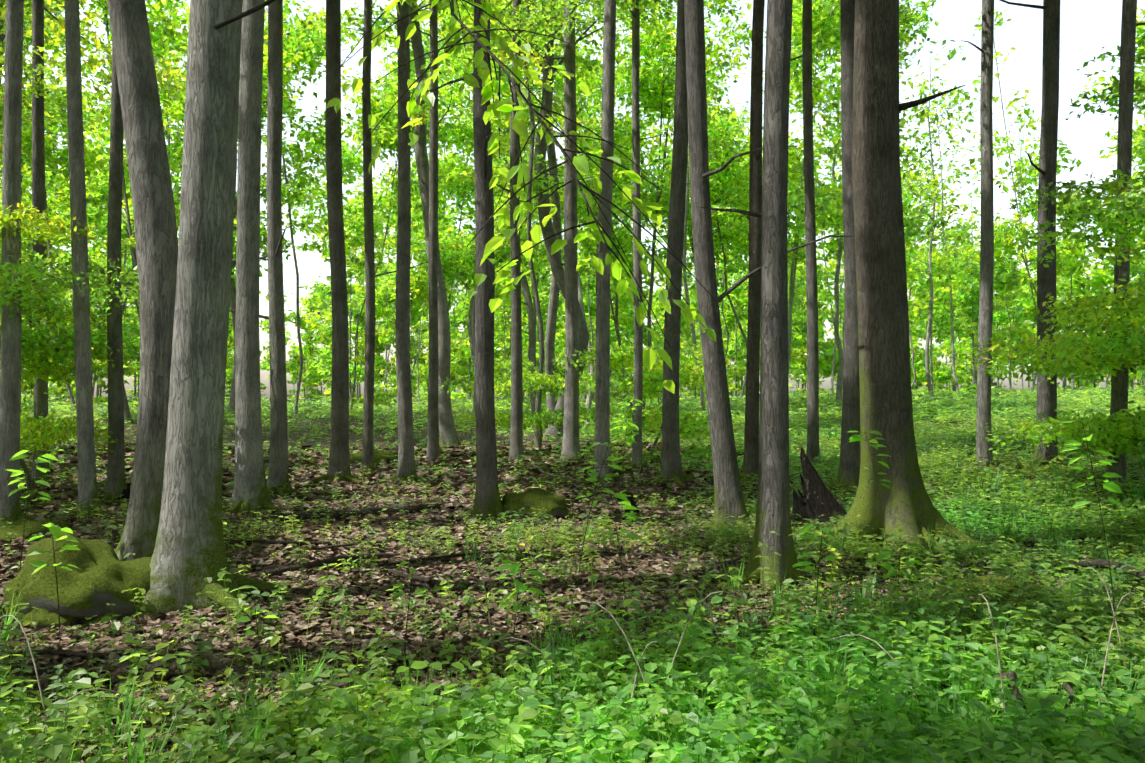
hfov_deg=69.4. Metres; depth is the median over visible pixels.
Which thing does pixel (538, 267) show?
tree
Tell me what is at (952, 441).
herbs
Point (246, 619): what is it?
beech seedling
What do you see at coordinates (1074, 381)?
bush
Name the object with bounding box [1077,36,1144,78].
tree
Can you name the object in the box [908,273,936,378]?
edge tree
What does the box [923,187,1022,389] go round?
edge tree
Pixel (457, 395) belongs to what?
beech shrub
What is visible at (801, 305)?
edge tree
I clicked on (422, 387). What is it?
bush
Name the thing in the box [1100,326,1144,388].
sapling
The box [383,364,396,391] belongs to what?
bush
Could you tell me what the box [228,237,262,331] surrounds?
tree
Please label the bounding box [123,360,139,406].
sapling
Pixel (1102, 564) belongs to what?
fallen branch
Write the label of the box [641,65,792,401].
tree
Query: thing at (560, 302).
edge tree
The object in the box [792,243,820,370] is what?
tree
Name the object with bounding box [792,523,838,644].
maple seedling
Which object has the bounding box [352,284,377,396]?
tree
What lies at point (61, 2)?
tree
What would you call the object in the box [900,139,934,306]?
tree
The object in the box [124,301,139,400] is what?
edge tree
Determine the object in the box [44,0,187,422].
tree
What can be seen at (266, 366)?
bush
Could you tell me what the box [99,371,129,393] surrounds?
bush
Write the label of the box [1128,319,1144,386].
bush
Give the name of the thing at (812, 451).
tree
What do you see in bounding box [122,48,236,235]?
tree
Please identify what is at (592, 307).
edge tree
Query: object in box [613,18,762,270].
tree
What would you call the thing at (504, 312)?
tree
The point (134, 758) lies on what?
plants
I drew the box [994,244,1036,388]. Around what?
edge tree
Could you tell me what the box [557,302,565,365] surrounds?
edge tree
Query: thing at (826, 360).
edge tree
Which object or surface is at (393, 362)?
edge tree
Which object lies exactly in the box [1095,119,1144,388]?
tree
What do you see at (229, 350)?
sapling
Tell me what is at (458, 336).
edge tree
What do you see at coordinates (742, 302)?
tree
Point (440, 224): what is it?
tree
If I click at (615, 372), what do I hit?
edge tree
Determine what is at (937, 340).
edge tree
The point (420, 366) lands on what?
bush
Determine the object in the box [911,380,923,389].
bush
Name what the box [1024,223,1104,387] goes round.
edge tree
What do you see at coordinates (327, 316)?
tree
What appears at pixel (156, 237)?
tree
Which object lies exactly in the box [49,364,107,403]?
beech shrub
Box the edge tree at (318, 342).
[292,295,323,398]
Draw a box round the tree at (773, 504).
[699,0,804,587]
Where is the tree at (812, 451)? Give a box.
[763,0,820,463]
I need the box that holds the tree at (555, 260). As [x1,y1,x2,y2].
[421,0,676,440]
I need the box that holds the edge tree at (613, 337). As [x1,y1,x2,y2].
[578,251,633,370]
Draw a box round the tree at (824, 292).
[788,157,844,387]
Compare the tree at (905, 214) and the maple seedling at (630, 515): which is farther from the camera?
the tree at (905, 214)
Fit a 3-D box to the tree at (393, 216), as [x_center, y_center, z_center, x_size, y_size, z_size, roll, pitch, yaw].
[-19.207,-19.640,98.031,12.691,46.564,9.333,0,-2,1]
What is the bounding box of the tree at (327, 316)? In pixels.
[317,309,355,395]
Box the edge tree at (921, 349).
[910,297,934,389]
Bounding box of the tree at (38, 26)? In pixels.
[24,0,185,485]
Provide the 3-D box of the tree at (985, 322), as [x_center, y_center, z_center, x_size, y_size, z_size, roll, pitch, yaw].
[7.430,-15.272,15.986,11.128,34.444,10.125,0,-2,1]
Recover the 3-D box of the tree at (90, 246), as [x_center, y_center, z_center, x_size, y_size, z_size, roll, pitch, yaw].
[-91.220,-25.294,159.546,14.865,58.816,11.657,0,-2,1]
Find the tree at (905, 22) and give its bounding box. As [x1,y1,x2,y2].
[820,0,977,398]
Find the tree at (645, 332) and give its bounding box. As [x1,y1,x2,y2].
[598,92,660,396]
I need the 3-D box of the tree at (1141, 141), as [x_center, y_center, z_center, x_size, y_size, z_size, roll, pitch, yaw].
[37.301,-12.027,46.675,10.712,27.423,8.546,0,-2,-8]
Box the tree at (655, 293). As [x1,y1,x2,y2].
[643,225,667,340]
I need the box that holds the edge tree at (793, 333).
[790,265,806,366]
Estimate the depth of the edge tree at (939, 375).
152.35 m
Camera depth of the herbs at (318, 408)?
53.83 m
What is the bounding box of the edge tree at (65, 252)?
[47,207,134,399]
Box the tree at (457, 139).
[410,78,548,414]
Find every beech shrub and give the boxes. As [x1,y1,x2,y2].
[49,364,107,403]
[359,380,393,402]
[379,374,413,395]
[450,383,473,407]
[495,390,510,408]
[522,360,564,410]
[789,364,806,394]
[943,370,976,392]
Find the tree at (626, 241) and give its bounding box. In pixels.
[549,3,668,411]
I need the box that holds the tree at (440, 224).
[376,79,468,319]
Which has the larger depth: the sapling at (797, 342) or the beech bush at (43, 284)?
the sapling at (797, 342)
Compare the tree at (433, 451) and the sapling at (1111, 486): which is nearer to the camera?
the sapling at (1111, 486)
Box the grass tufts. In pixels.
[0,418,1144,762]
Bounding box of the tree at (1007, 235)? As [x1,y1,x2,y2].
[953,6,1102,390]
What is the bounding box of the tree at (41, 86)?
[0,33,101,413]
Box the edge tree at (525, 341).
[499,242,565,369]
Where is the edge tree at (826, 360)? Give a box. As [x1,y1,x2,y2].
[787,222,843,392]
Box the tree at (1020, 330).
[968,111,1040,388]
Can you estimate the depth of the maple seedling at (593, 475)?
6.85 m
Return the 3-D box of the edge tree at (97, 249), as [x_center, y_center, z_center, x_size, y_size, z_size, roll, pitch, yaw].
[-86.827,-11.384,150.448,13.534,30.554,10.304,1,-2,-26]
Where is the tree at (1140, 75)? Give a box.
[1078,7,1144,256]
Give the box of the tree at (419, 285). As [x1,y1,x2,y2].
[383,81,475,316]
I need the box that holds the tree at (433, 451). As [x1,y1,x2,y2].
[395,0,540,459]
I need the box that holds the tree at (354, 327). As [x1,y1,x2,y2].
[348,267,391,400]
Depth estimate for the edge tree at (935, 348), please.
212.48 m
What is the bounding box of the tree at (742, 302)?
[728,218,804,325]
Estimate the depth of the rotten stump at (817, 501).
9.94 m
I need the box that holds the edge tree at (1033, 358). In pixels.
[1018,290,1035,382]
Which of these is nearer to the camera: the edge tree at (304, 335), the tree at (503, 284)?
the tree at (503, 284)
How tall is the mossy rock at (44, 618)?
0.204 m
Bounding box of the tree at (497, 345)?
[494,297,527,358]
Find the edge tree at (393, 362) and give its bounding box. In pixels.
[363,261,395,391]
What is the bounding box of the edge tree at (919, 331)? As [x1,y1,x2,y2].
[908,281,939,387]
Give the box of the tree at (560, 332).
[555,237,610,399]
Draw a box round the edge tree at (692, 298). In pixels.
[663,267,729,398]
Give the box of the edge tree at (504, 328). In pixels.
[456,295,510,358]
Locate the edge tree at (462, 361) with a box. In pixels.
[423,296,471,386]
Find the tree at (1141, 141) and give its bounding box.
[1104,111,1144,188]
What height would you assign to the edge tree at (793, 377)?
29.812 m
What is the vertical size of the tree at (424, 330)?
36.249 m
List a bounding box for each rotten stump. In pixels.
[112,484,129,502]
[610,492,640,516]
[791,448,846,534]
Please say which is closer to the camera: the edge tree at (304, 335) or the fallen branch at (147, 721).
the fallen branch at (147, 721)
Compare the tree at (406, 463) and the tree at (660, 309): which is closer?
the tree at (406, 463)
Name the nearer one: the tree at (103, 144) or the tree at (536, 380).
the tree at (536, 380)
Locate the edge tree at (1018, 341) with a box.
[994,292,1028,385]
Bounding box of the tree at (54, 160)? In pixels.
[0,0,110,247]
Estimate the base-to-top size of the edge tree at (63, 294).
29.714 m
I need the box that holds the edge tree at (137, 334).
[121,261,139,368]
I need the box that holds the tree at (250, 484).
[230,0,272,512]
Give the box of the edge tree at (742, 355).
[725,310,747,385]
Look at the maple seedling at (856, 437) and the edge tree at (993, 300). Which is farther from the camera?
the edge tree at (993, 300)
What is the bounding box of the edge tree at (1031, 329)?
[1026,239,1074,342]
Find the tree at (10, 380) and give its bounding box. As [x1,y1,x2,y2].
[0,0,23,520]
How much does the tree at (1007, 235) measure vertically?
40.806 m
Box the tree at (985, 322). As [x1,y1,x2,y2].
[961,0,993,466]
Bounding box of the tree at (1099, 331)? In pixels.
[1075,244,1138,389]
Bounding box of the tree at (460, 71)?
[410,3,563,425]
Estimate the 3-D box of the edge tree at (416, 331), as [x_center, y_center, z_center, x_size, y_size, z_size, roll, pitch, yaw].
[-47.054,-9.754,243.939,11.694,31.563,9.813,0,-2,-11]
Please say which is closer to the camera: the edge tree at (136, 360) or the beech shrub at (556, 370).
the beech shrub at (556, 370)
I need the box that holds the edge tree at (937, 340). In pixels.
[911,276,949,348]
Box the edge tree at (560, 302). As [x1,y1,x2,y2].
[544,286,563,374]
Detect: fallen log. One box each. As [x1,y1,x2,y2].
[266,503,440,523]
[934,503,1135,525]
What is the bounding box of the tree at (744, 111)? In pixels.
[656,97,763,306]
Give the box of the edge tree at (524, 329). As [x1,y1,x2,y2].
[506,277,556,374]
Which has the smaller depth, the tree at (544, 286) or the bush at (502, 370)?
the tree at (544, 286)
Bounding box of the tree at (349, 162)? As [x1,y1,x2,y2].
[282,110,396,404]
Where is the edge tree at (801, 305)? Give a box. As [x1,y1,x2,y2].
[794,303,824,374]
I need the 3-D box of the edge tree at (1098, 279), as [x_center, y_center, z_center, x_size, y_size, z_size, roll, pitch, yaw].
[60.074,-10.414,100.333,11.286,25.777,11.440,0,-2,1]
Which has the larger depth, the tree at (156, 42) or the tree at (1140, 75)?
the tree at (1140, 75)
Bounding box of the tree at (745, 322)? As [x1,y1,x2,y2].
[742,247,787,327]
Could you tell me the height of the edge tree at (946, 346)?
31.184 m
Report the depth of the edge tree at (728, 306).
122.65 m
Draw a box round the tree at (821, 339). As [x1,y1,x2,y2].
[792,253,824,387]
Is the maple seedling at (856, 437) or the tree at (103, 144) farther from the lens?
the tree at (103, 144)
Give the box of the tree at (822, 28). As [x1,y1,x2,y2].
[708,0,905,373]
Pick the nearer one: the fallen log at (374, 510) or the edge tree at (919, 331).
the fallen log at (374, 510)
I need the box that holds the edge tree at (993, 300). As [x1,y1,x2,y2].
[971,254,1007,391]
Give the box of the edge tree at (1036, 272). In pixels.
[1026,260,1075,352]
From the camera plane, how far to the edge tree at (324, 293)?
183.11 m
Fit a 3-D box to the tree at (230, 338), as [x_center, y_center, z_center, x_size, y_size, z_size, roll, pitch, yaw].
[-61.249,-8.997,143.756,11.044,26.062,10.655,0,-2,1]
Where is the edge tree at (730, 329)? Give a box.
[721,307,743,395]
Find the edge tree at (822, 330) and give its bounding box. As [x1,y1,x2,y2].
[796,267,826,390]
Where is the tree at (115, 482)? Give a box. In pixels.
[104,41,125,498]
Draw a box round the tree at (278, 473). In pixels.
[229,0,295,493]
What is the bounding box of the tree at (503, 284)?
[494,74,549,397]
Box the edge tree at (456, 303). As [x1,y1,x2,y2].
[451,289,473,392]
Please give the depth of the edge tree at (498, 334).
206.89 m
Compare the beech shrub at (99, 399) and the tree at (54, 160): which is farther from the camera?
the beech shrub at (99, 399)
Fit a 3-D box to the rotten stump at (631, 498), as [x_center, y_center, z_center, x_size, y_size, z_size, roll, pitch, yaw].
[0.765,1.790,11.770,0.736,0.420,0.732,0,-2,1]
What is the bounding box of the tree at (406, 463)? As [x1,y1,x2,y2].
[395,0,416,481]
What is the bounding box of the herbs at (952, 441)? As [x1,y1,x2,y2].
[0,398,1144,576]
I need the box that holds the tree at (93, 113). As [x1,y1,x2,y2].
[0,54,107,128]
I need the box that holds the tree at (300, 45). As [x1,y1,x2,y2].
[261,0,361,420]
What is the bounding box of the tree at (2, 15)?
[0,0,91,127]
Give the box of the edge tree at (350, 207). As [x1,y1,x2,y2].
[309,174,385,398]
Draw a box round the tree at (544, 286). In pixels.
[496,244,564,367]
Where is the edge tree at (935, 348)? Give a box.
[929,311,957,389]
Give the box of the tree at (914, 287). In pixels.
[904,166,959,310]
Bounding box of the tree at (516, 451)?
[438,0,624,460]
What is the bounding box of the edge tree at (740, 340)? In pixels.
[729,258,793,374]
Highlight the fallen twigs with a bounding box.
[4,445,1144,749]
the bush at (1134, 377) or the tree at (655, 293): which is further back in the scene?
the tree at (655, 293)
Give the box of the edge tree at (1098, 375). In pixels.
[1074,287,1108,389]
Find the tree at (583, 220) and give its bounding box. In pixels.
[496,13,643,426]
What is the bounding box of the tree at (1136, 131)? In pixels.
[1114,95,1144,190]
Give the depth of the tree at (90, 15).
28.07 m
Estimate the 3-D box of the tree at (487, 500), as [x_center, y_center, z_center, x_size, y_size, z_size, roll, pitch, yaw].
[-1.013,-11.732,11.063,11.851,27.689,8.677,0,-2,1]
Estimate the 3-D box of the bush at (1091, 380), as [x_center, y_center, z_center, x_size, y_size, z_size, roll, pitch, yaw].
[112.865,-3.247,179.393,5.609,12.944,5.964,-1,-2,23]
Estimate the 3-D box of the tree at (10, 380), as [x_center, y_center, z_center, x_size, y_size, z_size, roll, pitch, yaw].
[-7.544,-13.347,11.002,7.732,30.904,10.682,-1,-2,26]
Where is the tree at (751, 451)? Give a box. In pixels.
[741,0,764,481]
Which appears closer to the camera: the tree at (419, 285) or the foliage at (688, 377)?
the foliage at (688, 377)
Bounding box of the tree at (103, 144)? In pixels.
[83,111,139,322]
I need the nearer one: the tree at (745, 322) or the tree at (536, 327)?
the tree at (745, 322)
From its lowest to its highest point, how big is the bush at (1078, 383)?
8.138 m
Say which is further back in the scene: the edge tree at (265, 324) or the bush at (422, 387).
the bush at (422, 387)
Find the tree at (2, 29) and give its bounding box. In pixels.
[0,3,93,181]
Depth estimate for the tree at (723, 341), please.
193.22 m
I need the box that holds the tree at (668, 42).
[596,0,765,412]
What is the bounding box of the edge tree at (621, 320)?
[577,208,649,339]
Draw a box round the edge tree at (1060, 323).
[1027,245,1089,387]
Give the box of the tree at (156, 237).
[107,0,177,560]
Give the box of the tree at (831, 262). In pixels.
[796,47,844,397]
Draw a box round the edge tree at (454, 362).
[423,249,468,400]
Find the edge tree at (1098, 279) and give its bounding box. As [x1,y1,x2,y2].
[1012,188,1113,388]
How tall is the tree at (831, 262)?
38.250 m
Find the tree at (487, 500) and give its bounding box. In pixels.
[409,0,505,521]
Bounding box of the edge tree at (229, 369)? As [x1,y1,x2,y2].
[226,287,261,380]
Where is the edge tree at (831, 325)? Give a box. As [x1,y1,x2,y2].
[828,289,843,364]
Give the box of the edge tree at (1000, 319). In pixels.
[949,239,1036,390]
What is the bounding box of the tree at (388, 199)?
[323,5,457,418]
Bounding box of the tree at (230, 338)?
[227,266,235,370]
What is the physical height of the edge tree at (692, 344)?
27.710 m
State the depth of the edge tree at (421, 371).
194.19 m
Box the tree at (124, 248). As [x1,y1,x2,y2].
[64,158,139,310]
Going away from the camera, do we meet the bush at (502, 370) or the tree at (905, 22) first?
the tree at (905, 22)
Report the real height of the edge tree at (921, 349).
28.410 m
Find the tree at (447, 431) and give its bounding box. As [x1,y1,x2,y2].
[300,0,504,446]
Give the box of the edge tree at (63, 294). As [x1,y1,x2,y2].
[45,185,128,398]
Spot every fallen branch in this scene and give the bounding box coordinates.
[0,668,88,690]
[80,686,174,735]
[737,548,798,556]
[973,670,1031,727]
[1053,679,1077,721]
[1065,559,1144,579]
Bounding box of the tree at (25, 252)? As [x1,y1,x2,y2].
[0,162,68,401]
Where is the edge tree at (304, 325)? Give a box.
[286,302,323,400]
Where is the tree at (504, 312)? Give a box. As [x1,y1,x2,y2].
[472,157,532,399]
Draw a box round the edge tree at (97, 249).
[88,240,132,397]
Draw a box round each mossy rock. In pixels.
[0,519,71,540]
[0,531,151,619]
[16,608,88,628]
[350,450,397,464]
[501,488,572,520]
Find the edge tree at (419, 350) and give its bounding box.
[412,310,428,400]
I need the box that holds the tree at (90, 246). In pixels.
[63,95,104,396]
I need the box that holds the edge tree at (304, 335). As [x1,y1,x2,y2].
[289,314,319,399]
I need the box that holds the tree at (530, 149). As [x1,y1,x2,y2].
[456,0,614,446]
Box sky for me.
[1,0,1144,399]
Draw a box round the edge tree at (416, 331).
[410,306,421,374]
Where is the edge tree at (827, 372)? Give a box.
[794,260,838,378]
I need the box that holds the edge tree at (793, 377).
[788,368,824,382]
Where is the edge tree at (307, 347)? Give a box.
[300,291,331,393]
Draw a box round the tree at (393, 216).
[359,14,458,402]
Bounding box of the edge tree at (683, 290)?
[681,287,699,395]
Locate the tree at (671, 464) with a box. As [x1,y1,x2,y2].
[657,0,687,484]
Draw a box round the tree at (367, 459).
[360,0,434,470]
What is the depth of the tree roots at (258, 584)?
8.87 m
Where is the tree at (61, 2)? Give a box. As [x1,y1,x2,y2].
[24,0,64,17]
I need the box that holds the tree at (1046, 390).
[1000,0,1059,465]
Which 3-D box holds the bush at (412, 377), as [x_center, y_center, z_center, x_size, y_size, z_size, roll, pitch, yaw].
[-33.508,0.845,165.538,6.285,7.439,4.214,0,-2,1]
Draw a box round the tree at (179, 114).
[159,42,326,419]
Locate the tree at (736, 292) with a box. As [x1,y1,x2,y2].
[717,141,805,400]
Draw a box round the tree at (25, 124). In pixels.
[0,0,80,165]
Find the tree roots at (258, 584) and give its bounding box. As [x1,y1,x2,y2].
[0,458,1135,633]
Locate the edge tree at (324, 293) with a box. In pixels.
[308,273,354,375]
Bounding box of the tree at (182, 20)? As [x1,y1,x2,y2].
[85,0,237,244]
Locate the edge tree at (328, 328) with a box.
[318,255,388,398]
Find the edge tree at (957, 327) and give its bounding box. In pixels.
[908,172,976,391]
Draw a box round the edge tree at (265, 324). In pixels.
[259,292,296,371]
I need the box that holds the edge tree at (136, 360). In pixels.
[125,305,138,375]
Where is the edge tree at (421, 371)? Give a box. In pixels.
[416,283,456,380]
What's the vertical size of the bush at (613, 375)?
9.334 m
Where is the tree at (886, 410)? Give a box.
[809,0,1002,560]
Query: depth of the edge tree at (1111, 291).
222.30 m
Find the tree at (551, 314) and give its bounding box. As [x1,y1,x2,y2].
[448,0,563,424]
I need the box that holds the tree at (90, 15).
[0,0,105,149]
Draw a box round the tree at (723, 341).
[691,319,729,366]
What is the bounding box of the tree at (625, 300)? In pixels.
[579,165,664,345]
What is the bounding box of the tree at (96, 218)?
[0,1,123,417]
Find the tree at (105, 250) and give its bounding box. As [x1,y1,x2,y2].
[92,244,138,330]
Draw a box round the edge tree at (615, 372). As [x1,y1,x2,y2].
[611,278,646,396]
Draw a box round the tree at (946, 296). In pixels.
[901,151,964,388]
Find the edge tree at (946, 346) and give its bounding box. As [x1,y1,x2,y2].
[939,206,1006,383]
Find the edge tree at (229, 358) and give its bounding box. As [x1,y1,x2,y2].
[226,327,233,367]
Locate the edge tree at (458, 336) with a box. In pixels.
[451,250,500,399]
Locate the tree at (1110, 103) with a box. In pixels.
[1066,77,1144,340]
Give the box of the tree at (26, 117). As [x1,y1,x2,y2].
[0,84,66,188]
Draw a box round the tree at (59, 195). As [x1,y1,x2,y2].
[45,135,109,406]
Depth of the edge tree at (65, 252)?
96.94 m
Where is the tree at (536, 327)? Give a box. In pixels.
[504,265,549,398]
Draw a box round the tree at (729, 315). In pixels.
[701,270,745,372]
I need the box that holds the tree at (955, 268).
[901,78,980,393]
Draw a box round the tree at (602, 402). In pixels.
[593,0,616,481]
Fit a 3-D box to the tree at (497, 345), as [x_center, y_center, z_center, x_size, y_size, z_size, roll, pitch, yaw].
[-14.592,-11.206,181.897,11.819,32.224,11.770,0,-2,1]
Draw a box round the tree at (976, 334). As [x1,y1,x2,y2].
[920,292,977,390]
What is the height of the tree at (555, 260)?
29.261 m
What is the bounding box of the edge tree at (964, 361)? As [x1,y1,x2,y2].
[941,297,992,391]
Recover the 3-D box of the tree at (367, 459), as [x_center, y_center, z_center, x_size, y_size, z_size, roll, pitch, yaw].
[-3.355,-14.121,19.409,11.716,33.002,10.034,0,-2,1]
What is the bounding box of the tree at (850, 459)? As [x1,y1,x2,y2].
[834,0,860,491]
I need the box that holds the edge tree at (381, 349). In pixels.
[352,262,395,391]
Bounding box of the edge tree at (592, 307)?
[561,253,619,391]
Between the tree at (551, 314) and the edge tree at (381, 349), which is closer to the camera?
the tree at (551, 314)
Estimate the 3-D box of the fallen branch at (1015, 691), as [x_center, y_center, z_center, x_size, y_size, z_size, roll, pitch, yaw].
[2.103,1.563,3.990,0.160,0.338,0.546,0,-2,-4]
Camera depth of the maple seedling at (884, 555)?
5.83 m
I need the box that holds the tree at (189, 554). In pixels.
[129,0,719,618]
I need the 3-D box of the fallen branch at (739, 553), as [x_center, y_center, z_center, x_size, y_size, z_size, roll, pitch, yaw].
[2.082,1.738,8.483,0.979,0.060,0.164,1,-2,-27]
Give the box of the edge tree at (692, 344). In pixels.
[680,302,701,395]
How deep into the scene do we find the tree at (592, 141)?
74.71 m
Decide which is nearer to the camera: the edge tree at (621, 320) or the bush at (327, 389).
the edge tree at (621, 320)
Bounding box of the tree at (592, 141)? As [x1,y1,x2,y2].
[538,101,649,403]
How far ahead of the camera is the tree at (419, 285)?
80.37 m
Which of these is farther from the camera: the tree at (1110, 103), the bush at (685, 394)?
the bush at (685, 394)
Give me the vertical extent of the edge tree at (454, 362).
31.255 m
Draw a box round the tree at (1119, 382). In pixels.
[1102,0,1144,493]
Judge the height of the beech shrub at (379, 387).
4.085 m
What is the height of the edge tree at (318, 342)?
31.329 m
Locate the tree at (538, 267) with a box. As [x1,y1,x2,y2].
[493,84,594,402]
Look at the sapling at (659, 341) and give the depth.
62.99 m
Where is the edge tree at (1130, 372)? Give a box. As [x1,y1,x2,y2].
[1101,277,1141,383]
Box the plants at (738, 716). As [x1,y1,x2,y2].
[0,506,1144,762]
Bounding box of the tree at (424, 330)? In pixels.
[393,252,428,374]
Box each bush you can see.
[0,202,139,400]
[0,254,139,488]
[22,369,48,396]
[48,378,61,395]
[54,385,67,400]
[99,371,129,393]
[125,375,139,395]
[225,356,233,398]
[225,372,232,397]
[260,357,269,401]
[260,382,266,395]
[287,349,307,400]
[287,360,303,400]
[301,371,320,400]
[302,368,326,399]
[320,362,331,399]
[322,382,330,395]
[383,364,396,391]
[390,369,419,398]
[412,363,426,400]
[416,381,426,395]
[420,367,427,400]
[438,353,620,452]
[494,346,508,401]
[496,356,510,399]
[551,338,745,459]
[610,370,619,395]
[679,390,691,397]
[686,383,703,398]
[696,358,705,395]
[726,364,745,398]
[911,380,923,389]
[913,375,925,392]
[916,352,942,392]
[923,354,947,390]
[963,274,1144,459]
[991,360,1006,389]
[1007,168,1144,432]
[1060,355,1097,391]
[1060,372,1083,388]
[1080,364,1102,384]
[1082,372,1092,388]
[1084,377,1105,388]
[1102,362,1141,386]
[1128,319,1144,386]
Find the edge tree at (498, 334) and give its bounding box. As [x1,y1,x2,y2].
[494,309,527,372]
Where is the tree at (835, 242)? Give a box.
[763,0,933,408]
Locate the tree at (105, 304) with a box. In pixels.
[91,204,131,395]
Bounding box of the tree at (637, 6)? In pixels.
[554,0,672,466]
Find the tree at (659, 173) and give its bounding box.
[586,0,741,409]
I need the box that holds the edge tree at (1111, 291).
[1098,284,1113,379]
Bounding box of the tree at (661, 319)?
[646,276,693,338]
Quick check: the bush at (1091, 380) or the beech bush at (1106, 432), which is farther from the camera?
the bush at (1091, 380)
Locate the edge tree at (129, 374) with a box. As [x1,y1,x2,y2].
[125,306,139,399]
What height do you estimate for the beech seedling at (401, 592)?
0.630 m
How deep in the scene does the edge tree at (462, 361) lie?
163.54 m
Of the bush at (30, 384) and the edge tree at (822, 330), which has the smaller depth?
the bush at (30, 384)
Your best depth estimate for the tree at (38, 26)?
15.46 m
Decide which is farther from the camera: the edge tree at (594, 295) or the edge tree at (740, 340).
the edge tree at (740, 340)
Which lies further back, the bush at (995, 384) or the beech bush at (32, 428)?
the bush at (995, 384)
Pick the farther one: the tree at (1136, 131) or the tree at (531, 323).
the tree at (1136, 131)
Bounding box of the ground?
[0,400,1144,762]
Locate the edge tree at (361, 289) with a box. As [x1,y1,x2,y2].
[351,211,413,391]
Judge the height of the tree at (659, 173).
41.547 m
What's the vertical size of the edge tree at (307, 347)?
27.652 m
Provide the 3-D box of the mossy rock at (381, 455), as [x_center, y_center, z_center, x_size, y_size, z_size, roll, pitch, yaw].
[-5.815,2.226,23.641,1.439,0.494,1.330,-1,-2,18]
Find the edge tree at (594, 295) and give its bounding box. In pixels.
[562,255,613,397]
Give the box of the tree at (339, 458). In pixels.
[324,0,350,482]
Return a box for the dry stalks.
[0,566,1134,750]
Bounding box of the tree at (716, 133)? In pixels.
[687,105,788,357]
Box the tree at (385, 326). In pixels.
[351,163,428,391]
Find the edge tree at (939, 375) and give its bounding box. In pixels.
[923,246,978,390]
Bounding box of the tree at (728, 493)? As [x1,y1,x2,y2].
[684,0,854,530]
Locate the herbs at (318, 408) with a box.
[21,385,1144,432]
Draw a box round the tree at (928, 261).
[899,40,992,396]
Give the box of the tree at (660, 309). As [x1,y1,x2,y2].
[645,165,698,348]
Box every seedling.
[6,445,58,569]
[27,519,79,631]
[235,603,278,692]
[390,560,428,651]
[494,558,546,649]
[575,438,623,587]
[591,493,643,630]
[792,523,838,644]
[848,429,891,549]
[876,544,925,624]
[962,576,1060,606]
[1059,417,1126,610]
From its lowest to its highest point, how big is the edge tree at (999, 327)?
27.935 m
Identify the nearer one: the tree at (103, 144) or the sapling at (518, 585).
the sapling at (518, 585)
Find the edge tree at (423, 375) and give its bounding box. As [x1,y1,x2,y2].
[414,310,467,385]
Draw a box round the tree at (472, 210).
[443,85,546,309]
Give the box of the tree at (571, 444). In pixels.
[494,0,601,461]
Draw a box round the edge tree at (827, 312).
[802,220,844,348]
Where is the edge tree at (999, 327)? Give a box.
[976,300,1009,375]
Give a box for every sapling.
[0,361,71,443]
[23,357,105,410]
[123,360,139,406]
[226,340,233,375]
[326,344,396,406]
[560,343,652,403]
[611,395,643,492]
[628,340,663,404]
[737,311,824,386]
[1057,295,1109,391]
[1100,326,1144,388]
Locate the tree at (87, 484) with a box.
[64,0,100,514]
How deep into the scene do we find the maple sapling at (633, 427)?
12.25 m
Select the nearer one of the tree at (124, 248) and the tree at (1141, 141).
the tree at (1141, 141)
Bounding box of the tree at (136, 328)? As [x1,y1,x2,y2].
[96,250,139,374]
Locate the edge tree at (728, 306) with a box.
[696,207,748,396]
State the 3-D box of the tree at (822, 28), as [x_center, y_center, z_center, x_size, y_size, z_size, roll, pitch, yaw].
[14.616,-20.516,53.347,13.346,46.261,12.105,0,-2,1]
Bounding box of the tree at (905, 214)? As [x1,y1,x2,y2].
[900,125,938,291]
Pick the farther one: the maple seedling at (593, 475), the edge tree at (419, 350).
the edge tree at (419, 350)
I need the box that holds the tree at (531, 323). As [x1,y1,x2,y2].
[394,0,591,423]

